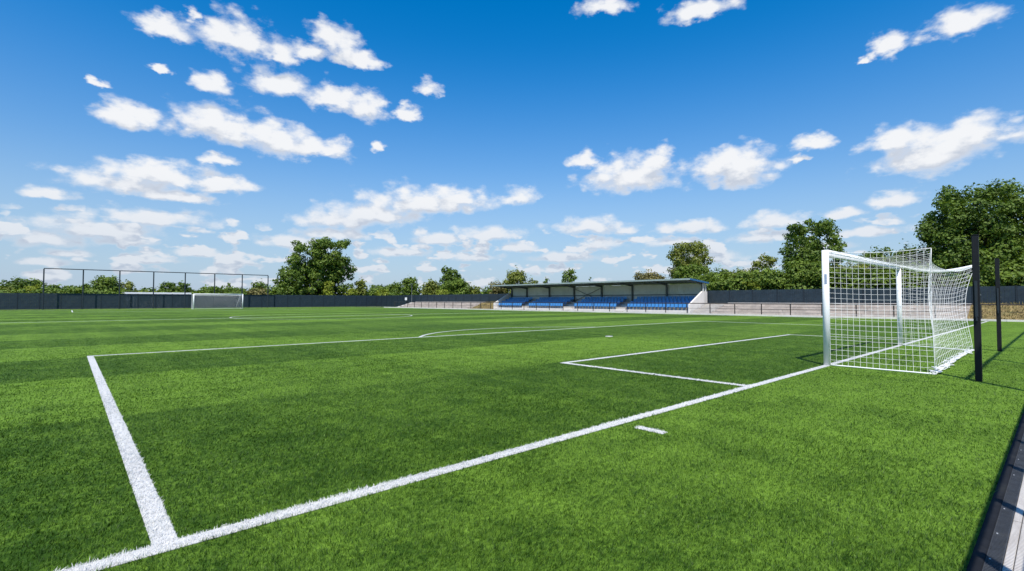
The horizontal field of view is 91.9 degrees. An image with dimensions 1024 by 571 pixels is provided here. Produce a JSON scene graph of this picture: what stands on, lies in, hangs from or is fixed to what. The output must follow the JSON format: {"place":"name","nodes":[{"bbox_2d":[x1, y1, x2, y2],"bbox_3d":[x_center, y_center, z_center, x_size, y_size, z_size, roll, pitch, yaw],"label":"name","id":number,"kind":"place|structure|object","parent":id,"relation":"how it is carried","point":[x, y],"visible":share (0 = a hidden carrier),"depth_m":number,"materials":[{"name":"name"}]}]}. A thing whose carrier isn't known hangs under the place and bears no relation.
{"place":"outdoors","nodes":[
{"label":"outdoors","id":0,"kind":"place"},
{"bbox_2d":[14,306,383,309],"bbox_3d":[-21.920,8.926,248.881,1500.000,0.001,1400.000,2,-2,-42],"label":"ground","id":1,"kind":"structure","parent":0,"point":[196,307],"depth_m":87.85,"materials":[{"name":"green plant"}]},
{"bbox_2d":[0,286,13,291],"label":"shrub","id":2,"kind":"object","parent":1,"relation":"on","point":[8,288],"visible":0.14,"depth_m":79.85,"materials":[{"name":"green plant"}]},
{"bbox_2d":[0,276,47,291],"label":"tree","id":3,"kind":"object","parent":1,"relation":"on","point":[17,283],"visible":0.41,"depth_m":90.18,"materials":[{"name":"green plant"}]},
{"bbox_2d":[18,284,42,292],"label":"shrub","id":4,"kind":"object","parent":1,"relation":"on","point":[28,287],"visible":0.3,"depth_m":80.77,"materials":[{"name":"green plant"}]},
{"bbox_2d":[78,283,90,293],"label":"tree","id":5,"kind":"object","parent":1,"relation":"on","point":[87,286],"visible":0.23,"depth_m":105.94,"materials":[{"name":"green plant"}]},
{"bbox_2d":[85,275,125,305],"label":"tree","id":6,"kind":"object","parent":1,"relation":"on","point":[107,283],"visible":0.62,"depth_m":89.71,"materials":[{"name":"green plant"}]},
{"bbox_2d":[0,284,246,293],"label":"trees","id":7,"kind":"object","parent":1,"relation":"on","point":[57,287],"visible":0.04,"depth_m":198.84,"materials":[{"name":"green plant"}]},
{"bbox_2d":[0,286,247,308],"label":"hedge","id":8,"kind":"object","parent":1,"relation":"on","point":[71,290],"visible":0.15,"depth_m":84.20,"materials":[{"name":"green plant"}]},
{"bbox_2d":[118,279,137,292],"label":"shrub","id":9,"kind":"object","parent":1,"relation":"on","point":[129,285],"visible":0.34,"depth_m":92.61,"materials":[{"name":"green plant"}]},
{"bbox_2d":[123,292,190,308],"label":"building","id":10,"kind":"structure","parent":1,"relation":"on","point":[141,293],"depth_m":89.19,"materials":[{"name":"white paint"}]},
{"bbox_2d":[158,281,178,292],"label":"tree","id":11,"kind":"object","parent":1,"relation":"on","point":[170,286],"visible":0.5,"depth_m":107.10,"materials":[{"name":"green plant"}]},
{"bbox_2d":[176,280,193,292],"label":"tree","id":12,"kind":"object","parent":1,"relation":"on","point":[182,286],"visible":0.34,"depth_m":109.02,"materials":[{"name":"green plant"}]},
{"bbox_2d":[0,293,376,309],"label":"boundary fence","id":13,"kind":"object","parent":1,"relation":"on","point":[112,300],"visible":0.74,"depth_m":87.12,"materials":[{"name":"black metal"}]},
{"bbox_2d":[200,286,219,293],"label":"shrub","id":14,"kind":"object","parent":1,"relation":"on","point":[205,289],"visible":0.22,"depth_m":105.44,"materials":[{"name":"green plant"}]},
{"bbox_2d":[224,283,230,293],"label":"tree","id":15,"kind":"object","parent":1,"relation":"on","point":[228,288],"visible":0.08,"depth_m":119.82,"materials":[{"name":"green plant"}]},
{"bbox_2d":[246,287,269,294],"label":"shrub","id":16,"kind":"object","parent":1,"relation":"on","point":[262,291],"visible":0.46,"depth_m":103.28,"materials":[{"name":"green plant"}]},
{"bbox_2d":[250,278,268,288],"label":"tree","id":17,"kind":"object","parent":1,"relation":"on","point":[261,284],"visible":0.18,"depth_m":121.06,"materials":[{"name":"green plant"}]},
{"bbox_2d":[269,286,285,294],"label":"shrub","id":18,"kind":"object","parent":1,"relation":"on","point":[279,290],"visible":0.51,"depth_m":104.19,"materials":[{"name":"green plant"}]},
{"bbox_2d":[270,268,306,294],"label":"tree","id":19,"kind":"object","parent":1,"relation":"on","point":[293,286],"visible":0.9,"depth_m":107.09,"materials":[{"name":"green plant"}]},
{"bbox_2d":[278,238,336,294],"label":"tree","id":20,"kind":"object","parent":1,"relation":"on","point":[311,269],"visible":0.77,"depth_m":111.65,"materials":[{"name":"green plant"}]},
{"bbox_2d":[229,285,397,302],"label":"hedge","id":21,"kind":"object","parent":1,"relation":"on","point":[371,293],"visible":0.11,"depth_m":120.17,"materials":[{"name":"green plant"}]},
{"bbox_2d":[318,281,335,294],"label":"shrub","id":22,"kind":"object","parent":1,"relation":"on","point":[327,288],"visible":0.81,"depth_m":112.25,"materials":[{"name":"green plant"}]},
{"bbox_2d":[316,236,356,293],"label":"tree","id":23,"kind":"object","parent":1,"relation":"on","point":[342,265],"visible":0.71,"depth_m":117.19,"materials":[{"name":"green plant"}]},
{"bbox_2d":[343,286,358,294],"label":"shrub","id":24,"kind":"object","parent":1,"relation":"on","point":[353,291],"visible":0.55,"depth_m":116.91,"materials":[{"name":"green plant"}]},
{"bbox_2d":[354,277,367,295],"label":"tree","id":25,"kind":"object","parent":1,"relation":"on","point":[361,288],"visible":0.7,"depth_m":121.71,"materials":[{"name":"green plant"}]},
{"bbox_2d":[369,285,385,290],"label":"tree","id":26,"kind":"object","parent":1,"relation":"on","point":[381,287],"visible":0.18,"depth_m":144.60,"materials":[{"name":"green plant"}]},
{"bbox_2d":[376,288,389,295],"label":"shrub","id":27,"kind":"object","parent":1,"relation":"on","point":[383,292],"visible":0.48,"depth_m":122.55,"materials":[{"name":"green plant"}]},
{"bbox_2d":[384,281,401,294],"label":"tree","id":28,"kind":"object","parent":1,"relation":"on","point":[395,288],"visible":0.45,"depth_m":140.46,"materials":[{"name":"green plant"}]},
{"bbox_2d":[399,276,421,294],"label":"tree","id":29,"kind":"object","parent":1,"relation":"on","point":[410,285],"visible":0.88,"depth_m":135.06,"materials":[{"name":"green plant"}]},
{"bbox_2d":[419,278,439,294],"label":"tree","id":30,"kind":"object","parent":1,"relation":"on","point":[430,288],"visible":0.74,"depth_m":137.11,"materials":[{"name":"green plant"}]},
{"bbox_2d":[398,302,479,308],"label":"terrace","id":31,"kind":"structure","parent":1,"relation":"on","point":[465,305],"depth_m":89.11,"materials":[{"name":"concrete"}]},
{"bbox_2d":[434,289,449,294],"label":"shrub","id":32,"kind":"object","parent":1,"relation":"on","point":[442,292],"visible":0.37,"depth_m":133.01,"materials":[{"name":"green plant"}]},
{"bbox_2d":[439,265,461,289],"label":"tree","id":33,"kind":"object","parent":1,"relation":"on","point":[450,274],"visible":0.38,"depth_m":148.62,"materials":[{"name":"green plant"}]},
{"bbox_2d":[440,277,470,294],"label":"tree","id":34,"kind":"object","parent":1,"relation":"on","point":[458,286],"visible":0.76,"depth_m":137.50,"materials":[{"name":"green plant"}]},
{"bbox_2d":[468,285,481,293],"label":"shrub","id":35,"kind":"object","parent":1,"relation":"on","point":[475,289],"visible":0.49,"depth_m":140.02,"materials":[{"name":"green plant"}]},
{"bbox_2d":[488,280,505,293],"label":"shrub","id":36,"kind":"object","parent":1,"relation":"on","point":[497,290],"visible":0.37,"depth_m":89.29,"materials":[{"name":"green plant"}]},
{"bbox_2d":[500,265,527,293],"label":"tree","id":37,"kind":"object","parent":1,"relation":"on","point":[516,277],"visible":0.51,"depth_m":91.14,"materials":[{"name":"green plant"}]},
{"bbox_2d":[420,282,621,293],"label":"wood","id":38,"kind":"object","parent":1,"relation":"on","point":[483,291],"depth_m":262.83,"materials":[{"name":"green plant"}]},
{"bbox_2d":[524,277,538,283],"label":"shrub","id":39,"kind":"object","parent":1,"relation":"on","point":[533,281],"visible":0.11,"depth_m":87.52,"materials":[{"name":"green plant"}]},
{"bbox_2d":[561,268,577,282],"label":"tree","id":40,"kind":"object","parent":1,"relation":"on","point":[570,276],"visible":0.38,"depth_m":90.03,"materials":[{"name":"green plant"}]},
{"bbox_2d":[492,278,708,312],"bbox_3d":[9.350,1.525,65.406,4.100,3.804,32.630,2,-2,-42],"label":"grandstand","id":41,"kind":"object","parent":1,"relation":"on","point":[601,295],"visible":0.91,"depth_m":62.25,"materials":[{"name":"concrete"}]},
{"bbox_2d":[633,269,665,284],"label":"shrub","id":42,"kind":"object","parent":1,"relation":"on","point":[645,276],"visible":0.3,"depth_m":70.03,"materials":[{"name":"green plant"}]},
{"bbox_2d":[666,240,714,278],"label":"tree","id":43,"kind":"object","parent":1,"relation":"on","point":[677,253],"visible":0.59,"depth_m":66.52,"materials":[{"name":"green plant"}]},
{"bbox_2d":[673,262,709,283],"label":"tree","id":44,"kind":"object","parent":1,"relation":"on","point":[696,269],"visible":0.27,"depth_m":62.85,"materials":[{"name":"green plant"}]},
{"bbox_2d":[376,285,1023,306],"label":"boundary fence","id":45,"kind":"object","parent":1,"relation":"on","point":[1007,293],"visible":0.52,"depth_m":46.74,"materials":[{"name":"grey metal"}]},
{"bbox_2d":[384,307,1023,321],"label":"kerb","id":46,"kind":"structure","parent":1,"relation":"on","point":[737,314],"depth_m":45.45,"materials":[{"name":"grey concrete"}]},
{"bbox_2d":[692,304,723,313],"bbox_3d":[20.821,2.493,52.285,3.498,1.080,2.100,2,-2,-42],"label":"stair","id":47,"kind":"object","parent":1,"relation":"on","point":[701,310],"visible":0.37,"depth_m":52.22,"materials":[{"name":"concrete"}]},
{"bbox_2d":[702,267,730,281],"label":"tree","id":48,"kind":"object","parent":1,"relation":"on","point":[710,275],"visible":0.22,"depth_m":58.89,"materials":[{"name":"green plant"}]},
{"bbox_2d":[723,267,751,289],"bbox_3d":[25.829,0.617,56.464,3.949,5.606,4.472,-1,-2,18],"label":"shrub","id":49,"kind":"object","parent":1,"relation":"on","point":[740,270],"visible":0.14,"depth_m":55.67,"materials":[{"name":"green plant"}]},
{"bbox_2d":[739,276,763,289],"bbox_3d":[26.247,1.166,54.053,4.243,4.356,3.336,2,-2,-42],"label":"shrub","id":50,"kind":"object","parent":1,"relation":"on","point":[751,285],"visible":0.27,"depth_m":52.98,"materials":[{"name":"green plant"}]},
{"bbox_2d":[747,252,778,277],"bbox_3d":[28.732,-0.201,56.414,3.654,7.242,3.970,0,-2,11],"label":"tree","id":51,"kind":"object","parent":1,"relation":"on","point":[768,260],"visible":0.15,"depth_m":55.89,"materials":[{"name":"green plant"}]},
{"bbox_2d":[781,254,831,288],"bbox_3d":[30.354,-0.139,51.544,5.536,6.834,5.912,0,-2,10],"label":"tree","id":52,"kind":"object","parent":1,"relation":"on","point":[795,270],"visible":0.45,"depth_m":50.05,"materials":[{"name":"green plant"}]},
{"bbox_2d":[777,217,847,275],"bbox_3d":[33.077,-2.025,54.451,7.698,10.781,6.481,2,-2,-42],"label":"tree","id":53,"kind":"object","parent":1,"relation":"on","point":[812,248],"visible":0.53,"depth_m":53.45,"materials":[{"name":"green plant"}]},
{"bbox_2d":[831,261,870,284],"bbox_3d":[34.340,0.181,50.036,5.224,6.095,4.482,2,-2,-42],"label":"tree","id":54,"kind":"object","parent":1,"relation":"on","point":[850,264],"visible":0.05,"depth_m":49.99,"materials":[{"name":"green plant"}]},
{"bbox_2d":[689,258,1023,302],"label":"hedge","id":55,"kind":"object","parent":1,"relation":"on","point":[773,279],"visible":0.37,"depth_m":47.29,"materials":[{"name":"green plant"}]},
{"bbox_2d":[858,245,893,270],"bbox_3d":[37.833,-0.464,50.993,3.830,7.447,4.338,0,-2,11],"label":"tree","id":56,"kind":"object","parent":1,"relation":"on","point":[875,256],"visible":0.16,"depth_m":50.32,"materials":[{"name":"green plant"}]},
{"bbox_2d":[865,261,904,298],"bbox_3d":[35.056,0.393,46.380,4.443,5.447,4.167,0,-2,3],"label":"tree","id":57,"kind":"object","parent":1,"relation":"on","point":[870,274],"visible":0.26,"depth_m":45.59,"materials":[{"name":"green plant"}]},
{"bbox_2d":[886,238,927,274],"bbox_3d":[39.255,-0.767,49.029,5.221,7.936,4.401,2,-2,-42],"label":"tree","id":58,"kind":"object","parent":1,"relation":"on","point":[907,254],"visible":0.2,"depth_m":48.37,"materials":[{"name":"green plant"}]},
{"bbox_2d":[910,247,1017,287],"bbox_3d":[39.166,-0.195,42.514,9.047,6.418,8.006,2,-2,-42],"label":"tree","id":59,"kind":"object","parent":1,"relation":"on","point":[948,257],"visible":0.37,"depth_m":40.89,"materials":[{"name":"green plant"}]},
{"bbox_2d":[913,178,1023,267],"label":"tree","id":60,"kind":"object","parent":1,"relation":"on","point":[956,219],"visible":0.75,"depth_m":41.77,"materials":[{"name":"green plant"}]},
{"bbox_2d":[966,412,1023,570],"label":"drainage channel","id":61,"kind":"object","parent":1,"relation":"on","point":[989,550],"visible":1,"depth_m":3.21,"materials":[{"name":"metal"}]},
{"bbox_2d":[1005,209,1023,252],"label":"tree","id":62,"kind":"object","parent":1,"relation":"on","point":[1022,224],"visible":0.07,"depth_m":42.06,"materials":[{"name":"green plant"}]},
{"bbox_2d":[1006,250,1023,285],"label":"tree","id":63,"kind":"object","parent":1,"relation":"on","point":[1021,262],"visible":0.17,"depth_m":39.00,"materials":[{"name":"green plant"}]},
{"bbox_2d":[469,303,493,308],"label":"grass bank","id":64,"kind":"structure","parent":0,"point":[483,305],"depth_m":80.57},
{"bbox_2d":[0,307,1023,570],"bbox_3d":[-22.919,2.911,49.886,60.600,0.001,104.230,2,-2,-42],"label":"turf","id":65,"kind":"structure","parent":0,"point":[182,321],"depth_m":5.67,"materials":[{"name":"green plant"}]},
{"bbox_2d":[42,268,268,309],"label":"ball stop fence","id":66,"kind":"object","parent":65,"relation":"on","point":[153,284],"visible":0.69,"depth_m":84.52,"materials":[{"name":"grey metal"}]},
{"bbox_2d":[191,294,242,308],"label":"football goal","id":67,"kind":"object","parent":65,"relation":"on","point":[193,306],"visible":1,"depth_m":83.07,"materials":[{"name":"white paint"}]},
{"bbox_2d":[20,311,541,322],"bbox_3d":[-17.297,2.725,43.801,58.838,0.009,0.168,2,-2,-42],"label":"halfway line","id":68,"kind":"object","parent":65,"relation":"on","point":[256,317],"visible":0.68,"depth_m":38.41,"materials":[{"name":"white paint"}]},
{"bbox_2d":[419,327,521,336],"bbox_3d":[-0.466,2.112,23.526,10.753,0.017,2.801,2,-2,-42],"label":"penalty arc","id":69,"kind":"object","parent":65,"relation":"on","point":[457,330],"visible":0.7,"depth_m":22.32,"materials":[{"name":"white paint"}]},
{"bbox_2d":[87,321,954,545],"bbox_3d":[5.348,1.941,18.208,31.601,0.038,13.018,2,-2,-42],"label":"penalty area line","id":70,"kind":"object","parent":65,"relation":"on","point":[156,518],"visible":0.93,"depth_m":4.13,"materials":[{"name":"white paint"}]},
{"bbox_2d":[55,321,988,570],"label":"goal line","id":71,"kind":"object","parent":65,"relation":"on","point":[126,556],"visible":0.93,"depth_m":3.59,"materials":[{"name":"white paint"}]},
{"bbox_2d":[636,425,667,433],"bbox_3d":[1.509,1.556,5.373,0.136,0.036,0.360,2,-2,-42],"label":"corner distance mark","id":72,"kind":"object","parent":65,"relation":"on","point":[659,431],"visible":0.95,"depth_m":5.37,"materials":[{"name":"white paint"}]},
{"bbox_2d":[379,307,951,320],"bbox_3d":[1.661,3.417,66.807,0.171,0.009,90.335,2,-2,-42],"label":"touchline","id":73,"kind":"object","parent":65,"relation":"on","point":[687,314],"visible":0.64,"depth_m":45.99,"materials":[{"name":"white paint"}]},
{"bbox_2d":[560,334,913,385],"bbox_3d":[7.606,1.823,14.253,13.919,0.036,4.121,2,-2,-42],"label":"goal area line","id":74,"kind":"object","parent":65,"relation":"on","point":[674,349],"visible":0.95,"depth_m":11.12,"materials":[{"name":"white paint"}]},
{"bbox_2d":[821,239,1000,374],"bbox_3d":[10.159,0.542,12.170,7.580,2.568,2.468,2,-2,-42],"label":"football goal","id":75,"kind":"object","parent":65,"relation":"on","point":[826,256],"visible":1,"depth_m":10.72,"materials":[{"name":"white paint"}]},
{"bbox_2d":[971,234,982,381],"bbox_3d":[8.131,0.436,8.648,0.147,2.668,0.107,2,-2,-42],"label":"net support pole","id":76,"kind":"object","parent":65,"relation":"on","point":[976,307],"visible":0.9,"depth_m":8.64,"materials":[{"name":"black metal"}]},
{"bbox_2d":[994,258,1001,350],"bbox_3d":[13.513,0.579,13.743,0.147,2.688,0.107,2,-2,-42],"label":"net support pole","id":77,"kind":"object","parent":65,"relation":"on","point":[998,305],"visible":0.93,"depth_m":13.73,"materials":[{"name":"black metal"}]},
{"bbox_2d":[0,0,1023,294],"label":"sky","id":78,"kind":"structure","parent":0,"point":[479,139],"materials":[{"name":"blue"}]},
{"bbox_2d":[712,303,970,318],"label":"terrace","id":79,"kind":"structure","parent":0,"point":[777,309],"depth_m":42.94,"materials":[{"name":"concrete"}]},
{"bbox_2d":[967,303,1023,319],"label":"grass bank","id":80,"kind":"structure","parent":0,"point":[990,307],"depth_m":36.12,"materials":[{"name":"beige plant"}]},
{"bbox_2d":[475,301,1023,319],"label":"dry grass","id":81,"kind":"structure","parent":80,"relation":"on","point":[993,306],"depth_m":36.15,"materials":[{"name":"plant"}]},
{"bbox_2d":[1002,476,1023,570],"bbox_3d":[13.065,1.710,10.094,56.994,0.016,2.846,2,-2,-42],"label":"paving","id":82,"kind":"structure","parent":0,"point":[1011,551],"depth_m":2.86,"materials":[{"name":"grey concrete"}]},
{"label":"path","id":83,"kind":"structure","parent":0,"visible":0},
{"bbox_2d":[394,302,1023,318],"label":"spectator rail","id":84,"kind":"object","parent":83,"relation":"on","point":[549,306],"visible":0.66,"depth_m":46.73,"materials":[{"name":"metal"}]}
]}

